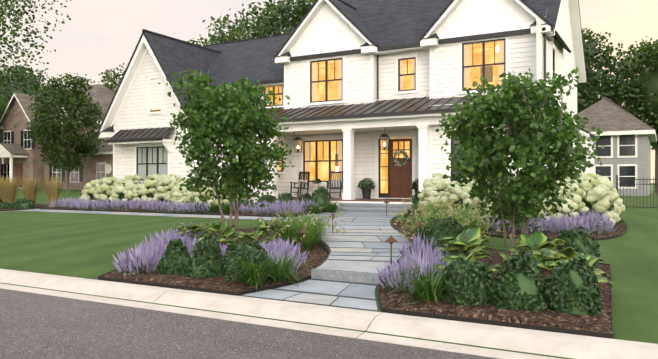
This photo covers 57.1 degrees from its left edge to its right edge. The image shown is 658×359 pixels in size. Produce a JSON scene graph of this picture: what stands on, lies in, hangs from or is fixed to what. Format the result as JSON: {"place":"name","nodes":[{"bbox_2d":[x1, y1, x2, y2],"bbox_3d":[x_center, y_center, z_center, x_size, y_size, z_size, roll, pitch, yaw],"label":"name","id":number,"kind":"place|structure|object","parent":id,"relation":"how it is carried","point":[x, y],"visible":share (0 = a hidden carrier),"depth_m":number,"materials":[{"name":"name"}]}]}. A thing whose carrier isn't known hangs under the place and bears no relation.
{"place":"outdoors","nodes":[
{"label":"outdoors","id":0,"kind":"place"},
{"bbox_2d":[138,147,166,179],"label":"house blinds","id":1,"kind":"object","parent":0,"point":[152,169],"depth_m":27.98,"materials":[{"name":"white fabric"}]},
{"bbox_2d":[0,288,498,358],"bbox_3d":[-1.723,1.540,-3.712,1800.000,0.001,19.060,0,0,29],"label":"street","id":2,"kind":"structure","parent":0,"point":[36,326],"depth_m":6.02,"materials":[{"name":"grey asphalt"}]},
{"bbox_2d":[259,194,275,204],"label":"boxwood","id":3,"kind":"object","parent":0,"point":[268,196],"depth_m":23.58,"materials":[{"name":"green plant"}]},
{"bbox_2d":[313,178,320,183],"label":"potted plant","id":4,"kind":"object","parent":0,"point":[316,180],"visible":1,"depth_m":24.93,"materials":[{"name":"green plant"}]},
{"bbox_2d":[311,186,331,211],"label":"boxwood","id":5,"kind":"object","parent":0,"point":[321,189],"depth_m":22.02,"materials":[{"name":"green plant"}]},
{"bbox_2d":[108,93,539,139],"bbox_3d":[-1.193,-2.522,24.703,19.480,1.415,2.686,0,0,29],"label":"metal porch roof","id":6,"kind":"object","parent":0,"point":[403,105],"visible":0.38,"depth_m":23.62,"materials":[{"name":"metal"}]},
{"bbox_2d":[150,42,498,192],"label":"house rooms","id":7,"kind":"object","parent":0,"point":[407,79],"depth_m":27.07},
{"bbox_2d":[153,40,503,180],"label":"house curtains","id":8,"kind":"object","parent":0,"point":[466,75],"depth_m":24.89,"materials":[{"name":"fabric"}]},
{"bbox_2d":[0,183,657,358],"bbox_3d":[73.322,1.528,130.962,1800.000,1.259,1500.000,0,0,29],"label":"lawn","id":9,"kind":"structure","parent":0,"point":[83,245],"depth_m":12.29,"materials":[{"name":"green plant"}]},
{"bbox_2d":[0,78,12,125],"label":"tree","id":10,"kind":"object","parent":9,"relation":"on","point":[2,96],"visible":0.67,"depth_m":55.80,"materials":[{"name":"green plant"}]},
{"bbox_2d":[0,204,48,210],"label":"mulch bed","id":11,"kind":"object","parent":9,"relation":"on","point":[39,205],"depth_m":26.49,"materials":[{"name":"brown wood"}]},
{"bbox_2d":[0,199,12,208],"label":"island shrub","id":12,"kind":"object","parent":11,"relation":"on","point":[7,204],"depth_m":25.38,"materials":[{"name":"green plant"}]},
{"bbox_2d":[11,198,36,209],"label":"island shrub","id":13,"kind":"object","parent":11,"relation":"on","point":[28,202],"depth_m":25.70,"materials":[{"name":"green plant"}]},
{"bbox_2d":[0,174,67,205],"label":"reed blades","id":14,"kind":"object","parent":11,"relation":"on","point":[8,190],"visible":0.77,"depth_m":27.10,"materials":[{"name":"beige plant"}]},
{"bbox_2d":[0,57,48,182],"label":"tree","id":15,"kind":"object","parent":9,"relation":"on","point":[20,74],"depth_m":70.99,"materials":[{"name":"green plant"}]},
{"bbox_2d":[0,0,70,127],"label":"tree foliage","id":16,"kind":"object","parent":9,"relation":"on","point":[10,7],"visible":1,"depth_m":26.33,"materials":[{"name":"green plant"}]},
{"bbox_2d":[0,64,91,94],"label":"tree","id":17,"kind":"object","parent":9,"relation":"on","point":[32,84],"depth_m":82.98,"materials":[{"name":"green plant"}]},
{"bbox_2d":[0,93,112,181],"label":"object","id":18,"kind":"structure","parent":9,"relation":"on","point":[4,153],"depth_m":54.19,"materials":[{"name":"white paint"}]},
{"bbox_2d":[3,100,112,189],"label":"neighbouring building","id":19,"kind":"structure","parent":9,"relation":"on","point":[33,166],"depth_m":55.27,"materials":[{"name":"brown brick"}]},
{"bbox_2d":[15,163,22,187],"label":"neighbour door","id":20,"kind":"structure","parent":19,"relation":"attached to","point":[18,169],"depth_m":55.85,"materials":[{"name":"brown wood"}]},
{"bbox_2d":[1,131,82,181],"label":"shutters","id":21,"kind":"object","parent":19,"relation":"attached to","point":[33,146],"visible":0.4,"depth_m":55.56,"materials":[{"name":"black wood"}]},
{"bbox_2d":[0,84,114,153],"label":"neighbour roof","id":22,"kind":"structure","parent":19,"relation":"attached to","point":[104,97],"depth_m":56.10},
{"bbox_2d":[25,73,104,191],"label":"young tree","id":23,"kind":"object","parent":9,"relation":"on","point":[46,128],"depth_m":46.74,"materials":[{"name":"green plant"}]},
{"bbox_2d":[98,63,126,91],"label":"tree","id":24,"kind":"object","parent":9,"relation":"on","point":[113,82],"depth_m":79.35,"materials":[{"name":"green plant"}]},
{"bbox_2d":[15,208,325,220],"bbox_3d":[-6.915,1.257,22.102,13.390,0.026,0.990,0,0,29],"label":"walkway","id":25,"kind":"structure","parent":9,"relation":"on","point":[158,214],"depth_m":21.79,"materials":[{"name":"grey concrete"}]},
{"bbox_2d":[40,206,320,215],"bbox_3d":[-6.027,1.171,24.458,13.172,0.134,4.098,0,0,29],"label":"mulch bed","id":26,"kind":"object","parent":9,"relation":"on","point":[203,212],"depth_m":22.54,"materials":[{"name":"brown soil"}]},
{"bbox_2d":[80,174,248,208],"bbox_3d":[-7.261,0.657,25.765,9.149,1.811,2.806,0,0,29],"label":"hydrangea","id":27,"kind":"object","parent":26,"relation":"on","point":[130,189],"depth_m":25.19,"materials":[{"name":"white plant"}]},
{"bbox_2d":[50,201,309,214],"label":"catmint leaves","id":28,"kind":"object","parent":26,"relation":"on","point":[135,208],"visible":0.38,"depth_m":22.65,"materials":[{"name":"green plant"}]},
{"bbox_2d":[49,196,318,213],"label":"lavender flowers","id":29,"kind":"object","parent":26,"relation":"on","point":[296,206],"visible":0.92,"depth_m":22.49,"materials":[{"name":"purple plant"}]},
{"bbox_2d":[189,200,339,213],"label":"shrubs","id":30,"kind":"object","parent":26,"relation":"on","point":[226,209],"visible":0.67,"depth_m":21.31,"materials":[{"name":"plant"}]},
{"bbox_2d":[278,192,293,205],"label":"boxwood","id":31,"kind":"object","parent":26,"relation":"on","point":[287,195],"depth_m":23.18,"materials":[{"name":"green plant"}]},
{"bbox_2d":[295,193,311,206],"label":"boxwood","id":32,"kind":"object","parent":26,"relation":"on","point":[305,195],"depth_m":22.69,"materials":[{"name":"green plant"}]},
{"bbox_2d":[98,231,327,295],"bbox_3d":[-1.595,1.381,11.593,3.268,0.248,7.956,0,0,3],"label":"bed edging","id":33,"kind":"object","parent":9,"relation":"on","point":[197,288],"visible":0.25,"depth_m":8.12,"materials":[{"name":"black metal"}]},
{"bbox_2d":[101,228,327,291],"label":"bed mulch","id":34,"kind":"object","parent":9,"relation":"on","point":[317,255],"depth_m":8.56,"materials":[{"name":"brown wood"}]},
{"bbox_2d":[112,221,230,275],"bbox_3d":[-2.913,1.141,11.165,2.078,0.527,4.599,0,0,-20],"label":"lavender flowers","id":35,"kind":"object","parent":34,"relation":"on","point":[157,251],"visible":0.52,"depth_m":9.28,"materials":[{"name":"purple plant"}]},
{"bbox_2d":[157,238,190,274],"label":"boxwood","id":36,"kind":"object","parent":34,"relation":"on","point":[174,263],"depth_m":8.80,"materials":[{"name":"green plant"}]},
{"bbox_2d":[186,235,223,277],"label":"boxwood","id":37,"kind":"object","parent":34,"relation":"on","point":[202,246],"depth_m":8.55,"materials":[{"name":"green plant"}]},
{"bbox_2d":[158,68,295,241],"bbox_3d":[-2.068,-0.389,12.608,2.674,3.654,2.862,0,0,29],"label":"tree","id":38,"kind":"object","parent":34,"relation":"on","point":[206,128],"depth_m":12.15,"materials":[{"name":"green plant"}]},
{"bbox_2d":[173,218,295,244],"bbox_3d":[-1.895,1.056,12.054,2.604,0.559,2.126,0,0,29],"label":"hosta","id":39,"kind":"object","parent":34,"relation":"on","point":[260,230],"visible":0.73,"depth_m":11.73,"materials":[{"name":"green plant"}]},
{"bbox_2d":[221,242,269,282],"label":"boxwood","id":40,"kind":"object","parent":34,"relation":"on","point":[235,248],"depth_m":8.27,"materials":[{"name":"green plant"}]},
{"bbox_2d":[258,237,308,274],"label":"lavender flowers","id":41,"kind":"object","parent":34,"relation":"on","point":[279,247],"visible":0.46,"depth_m":9.38,"materials":[{"name":"purple plant"}]},
{"bbox_2d":[267,248,306,278],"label":"catmint leaves","id":42,"kind":"object","parent":34,"relation":"on","point":[297,263],"visible":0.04,"depth_m":9.42,"materials":[{"name":"green plant"}]},
{"bbox_2d":[262,210,341,251],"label":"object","id":43,"kind":"object","parent":34,"relation":"on","point":[311,239],"visible":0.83,"depth_m":11.85,"materials":[{"name":"green plant"}]},
{"bbox_2d":[257,206,346,247],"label":"plume grass","id":44,"kind":"object","parent":34,"relation":"on","point":[325,224],"depth_m":12.07,"materials":[{"name":"plant"}]},
{"bbox_2d":[296,227,308,253],"bbox_3d":[-0.466,1.099,10.667,0.214,0.530,0.220,0,0,29],"label":"path light","id":45,"kind":"object","parent":34,"relation":"on","point":[302,230],"visible":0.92,"depth_m":10.64,"materials":[{"name":"brown metal"}]},
{"bbox_2d":[184,32,246,45],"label":"tree","id":46,"kind":"object","parent":9,"relation":"on","point":[202,42],"visible":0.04,"depth_m":75.72,"materials":[{"name":"green plant"}]},
{"bbox_2d":[34,211,410,311],"bbox_3d":[-2.272,1.327,18.757,23.250,0.347,10.790,0,0,56],"label":"walkway base","id":47,"kind":"object","parent":9,"relation":"on","point":[338,296],"depth_m":9.56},
{"bbox_2d":[245,211,409,309],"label":"walkway stones","id":48,"kind":"object","parent":47,"relation":"on","point":[353,290],"visible":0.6,"depth_m":9.54,"materials":[{"name":"grey stone"}]},
{"bbox_2d":[289,215,408,283],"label":"stone step","id":49,"kind":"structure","parent":47,"relation":"on","point":[344,276],"depth_m":8.46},
{"bbox_2d":[199,1,292,44],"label":"tree","id":50,"kind":"object","parent":9,"relation":"on","point":[234,32],"visible":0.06,"depth_m":60.85,"materials":[{"name":"green plant"}]},
{"bbox_2d":[238,0,315,38],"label":"tree","id":51,"kind":"object","parent":9,"relation":"on","point":[297,13],"depth_m":47.32,"materials":[{"name":"green plant"}]},
{"bbox_2d":[98,0,588,206],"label":"house trim","id":52,"kind":"structure","parent":9,"relation":"on","point":[349,127],"depth_m":23.82,"materials":[{"name":"white wood"}]},
{"bbox_2d":[293,137,302,152],"bbox_3d":[-1.254,-1.526,24.569,0.300,0.860,0.300,0,0,29],"label":"lantern","id":53,"kind":"object","parent":52,"relation":"hanging from","point":[297,138],"depth_m":24.52,"materials":[{"name":"black metal"}]},
{"bbox_2d":[290,172,309,197],"bbox_3d":[-1.188,0.215,25.453,0.640,1.137,0.961,0,-6,41],"label":"chair","id":54,"kind":"object","parent":52,"relation":"on","point":[307,174],"visible":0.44,"depth_m":25.42,"materials":[{"name":"black wood"}]},
{"bbox_2d":[298,180,306,187],"bbox_3d":[-1.100,0.177,25.554,0.440,0.330,0.120,0,-10,41],"label":"chair cushion","id":55,"kind":"object","parent":54,"relation":"on","point":[305,181],"visible":0.64,"depth_m":25.47,"materials":[{"name":"fabric"}]},
{"bbox_2d":[326,171,342,197],"bbox_3d":[0.276,0.212,24.694,0.640,1.137,0.961,0,-6,15],"label":"chair","id":56,"kind":"object","parent":52,"relation":"on","point":[328,183],"visible":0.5,"depth_m":24.83,"materials":[{"name":"black wood"}]},
{"bbox_2d":[331,180,341,186],"bbox_3d":[0.311,0.174,24.823,0.440,0.330,0.120,0,-10,15],"label":"chair cushion","id":57,"kind":"object","parent":56,"relation":"on","point":[335,183],"visible":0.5,"depth_m":24.77,"materials":[{"name":"fabric"}]},
{"bbox_2d":[362,188,371,198],"bbox_3d":[1.504,0.547,24.168,0.424,0.450,0.424,0,0,29],"label":"planter pot","id":58,"kind":"object","parent":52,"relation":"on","point":[366,193],"visible":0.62,"depth_m":24.02,"materials":[{"name":"black ceramic"}]},
{"bbox_2d":[357,177,375,189],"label":"potted shrub","id":59,"kind":"object","parent":58,"relation":"in","point":[369,184],"depth_m":24.07,"materials":[{"name":"green plant"}]},
{"bbox_2d":[379,128,388,149],"bbox_3d":[2.089,-1.534,22.763,0.300,0.860,0.300,0,0,29],"label":"lantern","id":60,"kind":"object","parent":52,"relation":"hanging from","point":[384,135],"depth_m":22.71,"materials":[{"name":"black metal"}]},
{"bbox_2d":[378,221,613,338],"bbox_3d":[2.858,1.333,11.433,3.495,0.344,11.855,0,0,7],"label":"garden bed edging","id":61,"kind":"object","parent":9,"relation":"on","point":[507,324],"visible":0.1,"depth_m":6.04,"materials":[{"name":"black metal"}]},
{"bbox_2d":[379,220,612,333],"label":"bed mulch","id":62,"kind":"object","parent":9,"relation":"on","point":[602,323],"depth_m":6.37,"materials":[{"name":"brown wood"}]},
{"bbox_2d":[217,251,457,311],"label":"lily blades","id":63,"kind":"object","parent":62,"relation":"on","point":[432,291],"visible":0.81,"depth_m":7.84,"materials":[{"name":"green plant"}]},
{"bbox_2d":[384,235,397,263],"bbox_3d":[0.945,1.108,9.193,0.214,0.530,0.220,0,0,29],"label":"path light","id":64,"kind":"object","parent":62,"relation":"on","point":[390,239],"visible":0.9,"depth_m":9.17,"materials":[{"name":"brown metal"}]},
{"bbox_2d":[382,243,439,292],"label":"catmint leaves","id":65,"kind":"object","parent":62,"relation":"on","point":[386,286],"visible":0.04,"depth_m":7.58,"materials":[{"name":"green plant"}]},
{"bbox_2d":[374,230,451,292],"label":"catmint spikes","id":66,"kind":"object","parent":62,"relation":"on","point":[419,259],"visible":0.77,"depth_m":7.82,"materials":[{"name":"purple plant"}]},
{"bbox_2d":[416,220,425,242],"bbox_3d":[1.774,1.052,11.708,0.214,0.530,0.220,0,0,29],"label":"path light","id":67,"kind":"object","parent":62,"relation":"on","point":[419,224],"visible":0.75,"depth_m":11.66,"materials":[{"name":"brown metal"}]},
{"bbox_2d":[422,216,468,256],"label":"boxwood","id":68,"kind":"object","parent":62,"relation":"on","point":[446,221],"depth_m":9.74,"materials":[{"name":"green plant"}]},
{"bbox_2d":[379,195,518,242],"bbox_3d":[2.763,1.081,13.966,2.806,1.430,6.372,0,0,11],"label":"shrub","id":69,"kind":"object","parent":62,"relation":"on","point":[441,210],"depth_m":12.57,"materials":[{"name":"plant"}]},
{"bbox_2d":[398,200,500,244],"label":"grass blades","id":70,"kind":"object","parent":62,"relation":"on","point":[459,219],"visible":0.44,"depth_m":12.42,"materials":[{"name":"green plant"}]},
{"bbox_2d":[441,257,493,305],"bbox_3d":[1.559,1.373,6.804,0.668,0.999,0.659,0,0,29],"label":"boxwood","id":71,"kind":"object","parent":62,"relation":"on","point":[460,267],"depth_m":6.62,"materials":[{"name":"green plant"}]},
{"bbox_2d":[488,250,549,311],"bbox_3d":[2.071,1.328,6.598,0.670,1.116,0.690,0,0,29],"label":"boxwood","id":72,"kind":"object","parent":62,"relation":"on","point":[520,259],"depth_m":6.43,"materials":[{"name":"green plant"}]},
{"bbox_2d":[435,67,604,255],"bbox_3d":[2.992,-0.159,9.714,2.621,3.167,2.484,0,0,29],"label":"tree","id":73,"kind":"object","parent":62,"relation":"on","point":[492,110],"depth_m":9.28,"materials":[{"name":"green plant"}]},
{"bbox_2d":[432,227,613,286],"bbox_3d":[2.432,1.022,8.135,2.132,0.626,2.482,0,0,8],"label":"hosta","id":74,"kind":"object","parent":62,"relation":"on","point":[547,255],"visible":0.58,"depth_m":8.59,"materials":[{"name":"green plant"}]},
{"bbox_2d":[542,256,602,314],"bbox_3d":[2.605,1.354,6.488,0.621,1.066,0.658,0,0,29],"label":"boxwood","id":75,"kind":"object","parent":62,"relation":"on","point":[580,264],"depth_m":6.31,"materials":[{"name":"green plant"}]},
{"bbox_2d":[551,226,600,267],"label":"boxwood","id":76,"kind":"object","parent":62,"relation":"on","point":[595,246],"depth_m":9.15,"materials":[{"name":"green plant"}]},
{"bbox_2d":[404,212,626,240],"bbox_3d":[4.713,1.225,17.256,6.941,0.236,7.961,0,0,29],"label":"garden bed edging","id":77,"kind":"object","parent":9,"relation":"on","point":[606,238],"visible":0.12,"depth_m":13.26,"materials":[{"name":"brown soil"}]},
{"bbox_2d":[577,28,640,112],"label":"tree","id":78,"kind":"object","parent":9,"relation":"on","point":[604,59],"depth_m":56.46,"materials":[{"name":"green plant"}]},
{"bbox_2d":[589,130,656,188],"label":"window trim","id":79,"kind":"structure","parent":9,"relation":"on","point":[652,135],"depth_m":46.93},
{"bbox_2d":[604,36,657,192],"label":"tree","id":80,"kind":"object","parent":9,"relation":"on","point":[647,58],"depth_m":58.03,"materials":[{"name":"green plant"}]},
{"bbox_2d":[616,175,657,208],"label":"fence","id":81,"kind":"object","parent":9,"relation":"on","point":[636,184],"visible":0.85,"depth_m":22.38,"materials":[{"name":"black metal"}]},
{"bbox_2d":[0,269,657,358],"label":"pavement kerb","id":82,"kind":"structure","parent":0,"point":[573,346],"depth_m":6.41,"materials":[{"name":"concrete"}]},
{"bbox_2d":[0,0,657,182],"label":"sky","id":83,"kind":"structure","parent":0,"point":[99,36],"materials":[{"name":"white"}]},
{"bbox_2d":[106,26,553,142],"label":"house gutters","id":84,"kind":"object","parent":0,"point":[486,36],"visible":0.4,"depth_m":22.67,"materials":[{"name":"metal"}]},
{"bbox_2d":[276,198,413,201],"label":"porch floor","id":85,"kind":"structure","parent":0,"point":[370,200],"depth_m":22.90,"materials":[{"name":"grey stone"}]},
{"bbox_2d":[98,0,598,139],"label":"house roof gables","id":86,"kind":"object","parent":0,"point":[172,55],"visible":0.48,"depth_m":27.81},
{"bbox_2d":[114,0,593,202],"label":"house siding","id":87,"kind":"object","parent":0,"point":[525,53],"visible":0.19,"depth_m":24.80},
{"bbox_2d":[136,38,554,197],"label":"window frames","id":88,"kind":"structure","parent":87,"relation":"in","point":[381,195],"depth_m":24.98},
{"bbox_2d":[270,43,500,187],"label":"house panes","id":89,"kind":"object","parent":88,"relation":"in","point":[403,88],"visible":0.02,"depth_m":24.94,"materials":[{"name":"glass"}]},
{"bbox_2d":[453,134,494,178],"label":"window","id":90,"kind":"structure","parent":88,"relation":"in","point":[455,141],"depth_m":21.20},
{"bbox_2d":[204,0,586,87],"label":"house roof","id":91,"kind":"structure","parent":87,"relation":"on","point":[392,22],"depth_m":26.67,"materials":[{"name":"grey"}]},
{"bbox_2d":[288,0,535,52],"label":"gable wall","id":92,"kind":"structure","parent":87,"relation":"attached to","point":[328,26],"depth_m":22.54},
{"bbox_2d":[337,205,412,212],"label":"porch steps","id":93,"kind":"structure","parent":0,"point":[362,206],"depth_m":21.66,"materials":[{"name":"grey stone"}]},
{"bbox_2d":[336,203,411,210],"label":"porch steps","id":94,"kind":"structure","parent":93,"relation":"on","point":[374,205],"depth_m":21.66,"materials":[{"name":"grey stone"}]},
{"bbox_2d":[390,138,411,197],"bbox_3d":[2.870,-0.429,23.984,0.970,2.380,0.058,0,0,29],"label":"house door","id":95,"kind":"structure","parent":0,"point":[400,181],"depth_m":23.98,"materials":[{"name":"brown wood"}]},
{"bbox_2d":[393,150,408,166],"bbox_3d":[2.836,-0.855,23.898,0.702,0.724,0.155,0,0,29],"label":"wreath","id":96,"kind":"object","parent":95,"relation":"attached to","point":[402,154],"visible":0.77,"depth_m":23.92,"materials":[{"name":"green plant"}]},
{"bbox_2d":[335,66,492,167],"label":"house pictures","id":97,"kind":"object","parent":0,"point":[488,72],"depth_m":24.45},
{"bbox_2d":[411,179,418,189],"bbox_3d":[3.454,0.172,23.142,0.660,0.447,0.627,0,0,29],"label":"planter","id":98,"kind":"object","parent":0,"point":[414,185],"depth_m":23.06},
{"bbox_2d":[404,212,626,238],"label":"mulch ground","id":99,"kind":"structure","parent":0,"point":[621,228],"depth_m":13.80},
{"bbox_2d":[410,190,422,212],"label":"boxwood","id":100,"kind":"object","parent":99,"relation":"on","point":[414,197],"depth_m":20.58,"materials":[{"name":"green plant"}]},
{"bbox_2d":[418,173,624,228],"bbox_3d":[4.792,0.670,17.070,6.349,1.840,5.709,0,0,29],"label":"hydrangea","id":101,"kind":"object","parent":99,"relation":"on","point":[601,190],"depth_m":14.59,"materials":[{"name":"white plant"}]},
{"bbox_2d":[486,209,618,232],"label":"lavender plants","id":102,"kind":"object","parent":99,"relation":"on","point":[574,221],"visible":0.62,"depth_m":13.39,"materials":[{"name":"purple plant"}]},
{"bbox_2d":[492,218,614,236],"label":"lavender plants","id":103,"kind":"object","parent":99,"relation":"on","point":[600,230],"visible":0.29,"depth_m":13.40,"materials":[{"name":"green plant"}]},
{"bbox_2d":[596,135,634,186],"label":"windows","id":104,"kind":"structure","parent":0,"point":[605,141],"depth_m":46.91,"materials":[{"name":"grey glass"}]},
{"bbox_2d":[577,97,654,131],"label":"neighbour roof","id":105,"kind":"structure","parent":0,"point":[604,114],"depth_m":48.67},
{"bbox_2d":[590,134,650,195],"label":"house siding","id":106,"kind":"object","parent":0,"point":[642,160],"visible":0.29,"depth_m":46.53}
]}

